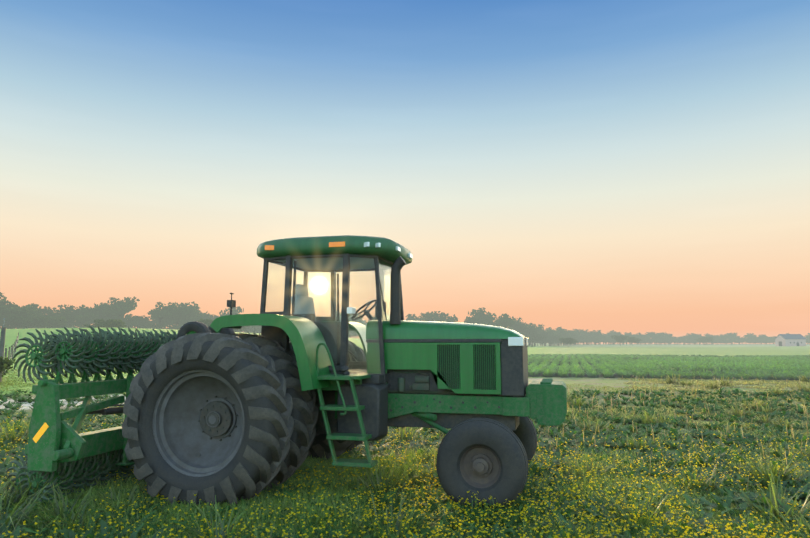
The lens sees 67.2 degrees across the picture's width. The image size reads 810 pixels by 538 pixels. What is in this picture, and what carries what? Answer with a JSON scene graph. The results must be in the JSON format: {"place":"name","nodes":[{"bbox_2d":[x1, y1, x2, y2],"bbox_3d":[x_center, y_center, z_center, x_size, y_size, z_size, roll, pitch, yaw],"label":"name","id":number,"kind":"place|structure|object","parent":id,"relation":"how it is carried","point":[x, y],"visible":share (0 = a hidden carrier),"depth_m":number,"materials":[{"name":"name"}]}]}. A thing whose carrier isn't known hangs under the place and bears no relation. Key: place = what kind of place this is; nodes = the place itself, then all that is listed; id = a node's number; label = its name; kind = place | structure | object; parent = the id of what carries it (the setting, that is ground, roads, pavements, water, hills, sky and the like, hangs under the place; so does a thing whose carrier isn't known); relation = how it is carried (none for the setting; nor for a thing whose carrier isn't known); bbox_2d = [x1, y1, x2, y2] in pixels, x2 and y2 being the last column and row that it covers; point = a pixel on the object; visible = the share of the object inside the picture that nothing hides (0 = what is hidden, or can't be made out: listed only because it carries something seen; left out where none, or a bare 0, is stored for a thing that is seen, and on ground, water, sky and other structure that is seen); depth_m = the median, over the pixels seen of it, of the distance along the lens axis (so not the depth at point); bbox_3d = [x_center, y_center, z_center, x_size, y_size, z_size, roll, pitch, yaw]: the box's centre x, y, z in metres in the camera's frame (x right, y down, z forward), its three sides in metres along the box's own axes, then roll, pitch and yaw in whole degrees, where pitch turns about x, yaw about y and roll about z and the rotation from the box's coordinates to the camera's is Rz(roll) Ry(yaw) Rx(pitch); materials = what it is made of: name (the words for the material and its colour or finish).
{"place":"outdoors","nodes":[
{"label":"outdoors","id":0,"kind":"place"},
{"bbox_2d":[0,328,809,537],"bbox_3d":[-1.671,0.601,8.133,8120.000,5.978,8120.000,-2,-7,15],"label":"ground","id":1,"kind":"structure","parent":0,"point":[11,335],"depth_m":39.89,"materials":[{"name":"green plant"}]},
{"bbox_2d":[0,356,15,376],"bbox_3d":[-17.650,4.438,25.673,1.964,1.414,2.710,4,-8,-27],"label":"scrub","id":2,"kind":"object","parent":1,"relation":"on","point":[6,365],"visible":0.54,"depth_m":25.64,"materials":[{"name":"green plant"}]},
{"bbox_2d":[0,292,15,309],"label":"tree","id":3,"kind":"object","parent":1,"relation":"on","point":[7,302],"visible":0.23,"depth_m":276.76,"materials":[{"name":"green plant"}]},
{"bbox_2d":[0,293,17,311],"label":"tree","id":4,"kind":"object","parent":1,"relation":"on","point":[4,298],"visible":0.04,"depth_m":281.87,"materials":[{"name":"green plant"}]},
{"bbox_2d":[0,315,32,328],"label":"tree","id":5,"kind":"object","parent":1,"relation":"on","point":[12,323],"visible":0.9,"depth_m":262.52,"materials":[{"name":"green plant"}]},
{"bbox_2d":[11,307,36,317],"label":"tree","id":6,"kind":"object","parent":1,"relation":"on","point":[24,312],"visible":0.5,"depth_m":272.98,"materials":[{"name":"green plant"}]},
{"bbox_2d":[0,314,48,328],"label":"tree","id":7,"kind":"object","parent":1,"relation":"on","point":[36,320],"visible":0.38,"depth_m":270.25,"materials":[{"name":"green plant"}]},
{"bbox_2d":[22,305,42,316],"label":"tree","id":8,"kind":"object","parent":1,"relation":"on","point":[37,311],"visible":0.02,"depth_m":291.07,"materials":[{"name":"green plant"}]},
{"bbox_2d":[20,303,54,314],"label":"tree","id":9,"kind":"object","parent":1,"relation":"on","point":[45,310],"visible":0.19,"depth_m":314.68,"materials":[{"name":"green plant"}]},
{"bbox_2d":[33,316,67,327],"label":"tree","id":10,"kind":"object","parent":1,"relation":"on","point":[53,321],"visible":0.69,"depth_m":279.80,"materials":[{"name":"green plant"}]},
{"bbox_2d":[51,309,77,322],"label":"tree","id":11,"kind":"object","parent":1,"relation":"on","point":[65,314],"visible":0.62,"depth_m":306.88,"materials":[{"name":"green plant"}]},
{"bbox_2d":[52,304,82,316],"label":"tree","id":12,"kind":"object","parent":1,"relation":"on","point":[73,312],"visible":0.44,"depth_m":327.48,"materials":[{"name":"green plant"}]},
{"bbox_2d":[2,345,135,376],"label":"plants","id":13,"kind":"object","parent":1,"relation":"on","point":[14,373],"depth_m":35.89,"materials":[{"name":"green plant"}]},
{"bbox_2d":[75,306,99,314],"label":"tree","id":14,"kind":"object","parent":1,"relation":"on","point":[79,311],"visible":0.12,"depth_m":336.89,"materials":[{"name":"green plant"}]},
{"bbox_2d":[83,324,98,327],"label":"bush","id":15,"kind":"object","parent":1,"relation":"on","point":[87,326],"visible":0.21,"depth_m":215.80,"materials":[{"name":"green plant"}]},
{"bbox_2d":[81,307,103,323],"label":"tree","id":16,"kind":"object","parent":1,"relation":"on","point":[89,311],"visible":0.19,"depth_m":330.55,"materials":[{"name":"green plant"}]},
{"bbox_2d":[79,302,109,314],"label":"tree","id":17,"kind":"object","parent":1,"relation":"on","point":[101,305],"visible":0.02,"depth_m":343.19,"materials":[{"name":"green plant"}]},
{"bbox_2d":[94,319,126,327],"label":"tree","id":18,"kind":"object","parent":1,"relation":"on","point":[112,323],"visible":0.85,"depth_m":206.84,"materials":[{"name":"green plant"}]},
{"bbox_2d":[101,301,135,321],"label":"tree","id":19,"kind":"object","parent":1,"relation":"on","point":[115,312],"visible":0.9,"depth_m":331.94,"materials":[{"name":"green plant"}]},
{"bbox_2d":[97,296,139,311],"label":"tree","id":20,"kind":"object","parent":1,"relation":"on","point":[128,300],"visible":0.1,"depth_m":347.25,"materials":[{"name":"green plant"}]},
{"bbox_2d":[111,322,136,327],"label":"tree","id":21,"kind":"object","parent":1,"relation":"on","point":[129,324],"visible":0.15,"depth_m":326.84,"materials":[{"name":"green plant"}]},
{"bbox_2d":[117,314,139,323],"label":"tree","id":22,"kind":"object","parent":1,"relation":"on","point":[130,318],"visible":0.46,"depth_m":334.90,"materials":[{"name":"green plant"}]},
{"bbox_2d":[5,321,259,501],"bbox_3d":[-3.150,1.743,8.362,1.366,2.024,4.630,-2,-7,15],"label":"rotary hoe","id":23,"kind":"object","parent":1,"relation":"on","point":[56,444],"visible":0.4,"depth_m":6.66,"materials":[{"name":"metal"}]},
{"bbox_2d":[136,317,149,327],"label":"tree","id":24,"kind":"object","parent":1,"relation":"on","point":[143,321],"visible":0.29,"depth_m":349.06,"materials":[{"name":"green plant"}]},
{"bbox_2d":[137,324,166,328],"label":"tree","id":25,"kind":"object","parent":1,"relation":"on","point":[157,326],"visible":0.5,"depth_m":335.85,"materials":[{"name":"green plant"}]},
{"bbox_2d":[151,315,169,325],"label":"tree","id":26,"kind":"object","parent":1,"relation":"on","point":[154,320],"visible":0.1,"depth_m":369.86,"materials":[{"name":"green plant"}]},
{"bbox_2d":[147,301,178,328],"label":"tree","id":27,"kind":"object","parent":1,"relation":"on","point":[159,313],"visible":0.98,"depth_m":352.57,"materials":[{"name":"green plant"}]},
{"bbox_2d":[154,312,172,324],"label":"tree","id":28,"kind":"object","parent":1,"relation":"on","point":[163,319],"visible":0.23,"depth_m":365.58,"materials":[{"name":"green plant"}]},
{"bbox_2d":[163,324,183,329],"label":"undergrowth","id":29,"kind":"object","parent":1,"relation":"on","point":[175,327],"visible":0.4,"depth_m":351.52,"materials":[{"name":"green plant"}]},
{"bbox_2d":[164,306,190,325],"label":"tree","id":30,"kind":"object","parent":1,"relation":"on","point":[173,319],"visible":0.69,"depth_m":358.17,"materials":[{"name":"green plant"}]},
{"bbox_2d":[178,302,200,312],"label":"tree","id":31,"kind":"object","parent":1,"relation":"on","point":[186,304],"visible":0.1,"depth_m":375.01,"materials":[{"name":"green plant"}]},
{"bbox_2d":[177,307,203,323],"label":"tree","id":32,"kind":"object","parent":1,"relation":"on","point":[191,318],"visible":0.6,"depth_m":364.80,"materials":[{"name":"green plant"}]},
{"bbox_2d":[198,311,209,318],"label":"tree","id":33,"kind":"object","parent":1,"relation":"on","point":[207,315],"visible":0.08,"depth_m":397.91,"materials":[{"name":"green plant"}]},
{"bbox_2d":[198,318,214,326],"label":"tree","id":34,"kind":"object","parent":1,"relation":"on","point":[206,321],"visible":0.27,"depth_m":233.28,"materials":[{"name":"green plant"}]},
{"bbox_2d":[219,306,243,315],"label":"tree","id":35,"kind":"object","parent":1,"relation":"on","point":[235,311],"visible":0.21,"depth_m":398.38,"materials":[{"name":"green plant"}]},
{"bbox_2d":[232,326,248,331],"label":"bush","id":36,"kind":"object","parent":1,"relation":"on","point":[236,330],"visible":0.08,"depth_m":251.70,"materials":[{"name":"green plant"}]},
{"bbox_2d":[243,326,260,332],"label":"undergrowth","id":37,"kind":"object","parent":1,"relation":"on","point":[253,329],"visible":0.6,"depth_m":386.17,"materials":[{"name":"green plant"}]},
{"bbox_2d":[0,327,532,381],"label":"fence posts","id":38,"kind":"object","parent":1,"relation":"on","point":[2,339],"visible":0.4,"depth_m":27.55,"materials":[{"name":"brown wood"}]},
{"bbox_2d":[336,311,351,320],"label":"tree","id":39,"kind":"object","parent":1,"relation":"on","point":[340,316],"depth_m":433.97,"materials":[{"name":"green plant"}]},
{"bbox_2d":[122,235,566,511],"bbox_3d":[-0.527,1.177,7.756,4.973,3.017,3.780,-2,-7,15],"label":"tractor","id":40,"kind":"object","parent":1,"relation":"on","point":[281,398],"visible":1,"depth_m":6.75,"materials":[{"name":"metal"}]},
{"bbox_2d":[348,331,356,335],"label":"undergrowth","id":41,"kind":"object","parent":1,"relation":"on","point":[352,333],"depth_m":416.81,"materials":[{"name":"green plant"}]},
{"bbox_2d":[0,387,809,537],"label":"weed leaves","id":42,"kind":"object","parent":1,"relation":"on","point":[15,396],"visible":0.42,"depth_m":7.90,"materials":[{"name":"green plant"}]},
{"bbox_2d":[0,451,809,537],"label":"grass","id":43,"kind":"structure","parent":1,"relation":"on","point":[195,509],"depth_m":6.14,"materials":[{"name":"green plant"}]},
{"bbox_2d":[0,373,809,537],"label":"grass tufts","id":44,"kind":"object","parent":1,"relation":"on","point":[772,470],"visible":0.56,"depth_m":6.15,"materials":[{"name":"green plant"}]},
{"bbox_2d":[0,394,809,537],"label":"buttercup stems","id":45,"kind":"object","parent":1,"relation":"on","point":[540,513],"visible":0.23,"depth_m":6.08,"materials":[{"name":"green plant"}]},
{"bbox_2d":[0,391,809,537],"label":"buttercups","id":46,"kind":"object","parent":45,"relation":"on","point":[511,514],"visible":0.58,"depth_m":5.69,"materials":[{"name":"yellow plant"}]},
{"bbox_2d":[0,407,809,464],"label":"plants","id":47,"kind":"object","parent":1,"relation":"on","point":[570,416],"depth_m":11.73,"materials":[{"name":"green plant"}]},
{"bbox_2d":[0,376,809,409],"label":"plants","id":48,"kind":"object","parent":1,"relation":"on","point":[740,382],"depth_m":23.54,"materials":[{"name":"green plant"}]},
{"bbox_2d":[12,374,808,493],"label":"plants","id":49,"kind":"object","parent":1,"relation":"on","point":[805,411],"depth_m":12.77,"materials":[{"name":"plant"}]},
{"bbox_2d":[405,314,421,320],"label":"tree","id":50,"kind":"object","parent":1,"relation":"on","point":[410,317],"visible":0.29,"depth_m":455.55,"materials":[{"name":"green plant"}]},
{"bbox_2d":[414,313,444,321],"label":"tree","id":51,"kind":"object","parent":1,"relation":"on","point":[429,316],"visible":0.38,"depth_m":431.87,"materials":[{"name":"green plant"}]},
{"bbox_2d":[420,311,440,319],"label":"tree","id":52,"kind":"object","parent":1,"relation":"on","point":[436,314],"visible":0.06,"depth_m":442.25,"materials":[{"name":"green plant"}]},
{"bbox_2d":[436,312,457,321],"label":"tree","id":53,"kind":"object","parent":1,"relation":"on","point":[449,319],"visible":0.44,"depth_m":435.20,"materials":[{"name":"green plant"}]},
{"bbox_2d":[464,317,483,323],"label":"tree","id":54,"kind":"object","parent":1,"relation":"on","point":[472,320],"visible":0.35,"depth_m":402.95,"materials":[{"name":"green plant"}]},
{"bbox_2d":[464,307,496,324],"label":"tree","id":55,"kind":"object","parent":1,"relation":"on","point":[480,313],"visible":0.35,"depth_m":424.33,"materials":[{"name":"green plant"}]},
{"bbox_2d":[481,318,501,326],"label":"tree","id":56,"kind":"object","parent":1,"relation":"on","point":[490,322],"visible":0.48,"depth_m":400.98,"materials":[{"name":"green plant"}]},
{"bbox_2d":[495,313,514,327],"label":"tree","id":57,"kind":"object","parent":1,"relation":"on","point":[505,320],"visible":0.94,"depth_m":411.18,"materials":[{"name":"green plant"}]},
{"bbox_2d":[510,321,527,331],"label":"tree","id":58,"kind":"object","parent":1,"relation":"on","point":[519,327],"visible":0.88,"depth_m":457.36,"materials":[{"name":"green plant"}]},
{"bbox_2d":[510,317,529,327],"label":"tree","id":59,"kind":"object","parent":1,"relation":"on","point":[519,320],"visible":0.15,"depth_m":472.55,"materials":[{"name":"green plant"}]},
{"bbox_2d":[523,323,537,332],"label":"tree","id":60,"kind":"object","parent":1,"relation":"on","point":[532,329],"visible":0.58,"depth_m":481.88,"materials":[{"name":"green plant"}]},
{"bbox_2d":[525,332,546,345],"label":"tree","id":61,"kind":"object","parent":1,"relation":"on","point":[536,335],"visible":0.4,"depth_m":471.03,"materials":[{"name":"plant"}]},
{"bbox_2d":[534,324,543,345],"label":"tree","id":62,"kind":"object","parent":1,"relation":"on","point":[540,327],"visible":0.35,"depth_m":513.49,"materials":[{"name":"green plant"}]},
{"bbox_2d":[537,339,547,345],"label":"undergrowth","id":63,"kind":"object","parent":1,"relation":"on","point":[543,341],"visible":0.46,"depth_m":507.11,"materials":[{"name":"green plant"}]},
{"bbox_2d":[538,330,550,345],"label":"tree","id":64,"kind":"object","parent":1,"relation":"on","point":[545,334],"visible":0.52,"depth_m":522.47,"materials":[{"name":"green plant"}]},
{"bbox_2d":[543,329,555,345],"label":"tree","id":65,"kind":"object","parent":1,"relation":"on","point":[551,331],"visible":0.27,"depth_m":547.45,"materials":[{"name":"green plant"}]},
{"bbox_2d":[548,334,561,345],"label":"tree","id":66,"kind":"object","parent":1,"relation":"on","point":[556,336],"visible":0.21,"depth_m":536.20,"materials":[{"name":"green plant"}]},
{"bbox_2d":[553,327,567,345],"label":"tree","id":67,"kind":"object","parent":1,"relation":"on","point":[559,330],"visible":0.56,"depth_m":588.78,"materials":[{"name":"green plant"}]},
{"bbox_2d":[559,338,577,344],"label":"tree","id":68,"kind":"object","parent":1,"relation":"on","point":[572,341],"visible":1,"depth_m":397.39,"materials":[{"name":"green plant"}]},
{"bbox_2d":[572,329,582,344],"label":"tree","id":69,"kind":"object","parent":1,"relation":"on","point":[579,331],"visible":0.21,"depth_m":699.92,"materials":[{"name":"green plant"}]},
{"bbox_2d":[579,338,589,342],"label":"undergrowth","id":70,"kind":"object","parent":1,"relation":"on","point":[585,340],"visible":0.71,"depth_m":683.30,"materials":[{"name":"green plant"}]},
{"bbox_2d":[584,331,593,344],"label":"tree","id":71,"kind":"object","parent":1,"relation":"on","point":[590,333],"visible":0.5,"depth_m":714.00,"materials":[{"name":"green plant"}]},
{"bbox_2d":[592,330,600,344],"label":"tree","id":72,"kind":"object","parent":1,"relation":"on","point":[596,333],"visible":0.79,"depth_m":731.01,"materials":[{"name":"green plant"}]},
{"bbox_2d":[611,335,628,345],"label":"tree","id":73,"kind":"object","parent":1,"relation":"on","point":[620,338],"visible":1,"depth_m":517.41,"materials":[{"name":"plant"}]},
{"bbox_2d":[625,337,640,342],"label":"bush","id":74,"kind":"object","parent":1,"relation":"on","point":[632,339],"visible":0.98,"depth_m":526.88,"materials":[{"name":"green plant"}]},
{"bbox_2d":[646,333,654,337],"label":"tree","id":75,"kind":"object","parent":1,"relation":"on","point":[651,335],"visible":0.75,"depth_m":912.54,"materials":[{"name":"green plant"}]},
{"bbox_2d":[528,353,809,379],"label":"crop plants","id":76,"kind":"object","parent":1,"relation":"on","point":[767,367],"visible":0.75,"depth_m":39.43,"materials":[{"name":"green plant"}]},
{"bbox_2d":[683,333,694,344],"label":"tree","id":77,"kind":"object","parent":1,"relation":"on","point":[689,336],"visible":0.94,"depth_m":1003.46,"materials":[{"name":"green plant"}]},
{"bbox_2d":[694,336,713,344],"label":"tree","id":78,"kind":"object","parent":1,"relation":"on","point":[705,339],"visible":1,"depth_m":697.06,"materials":[{"name":"green plant"}]},
{"bbox_2d":[0,0,809,343],"label":"sky","id":79,"kind":"structure","parent":0,"point":[622,166],"materials":[{"name":"blue"}]},
{"bbox_2d":[775,334,805,345],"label":"barn","id":80,"kind":"structure","parent":0,"point":[790,339],"depth_m":516.49,"materials":[{"name":"grey"}]}
]}

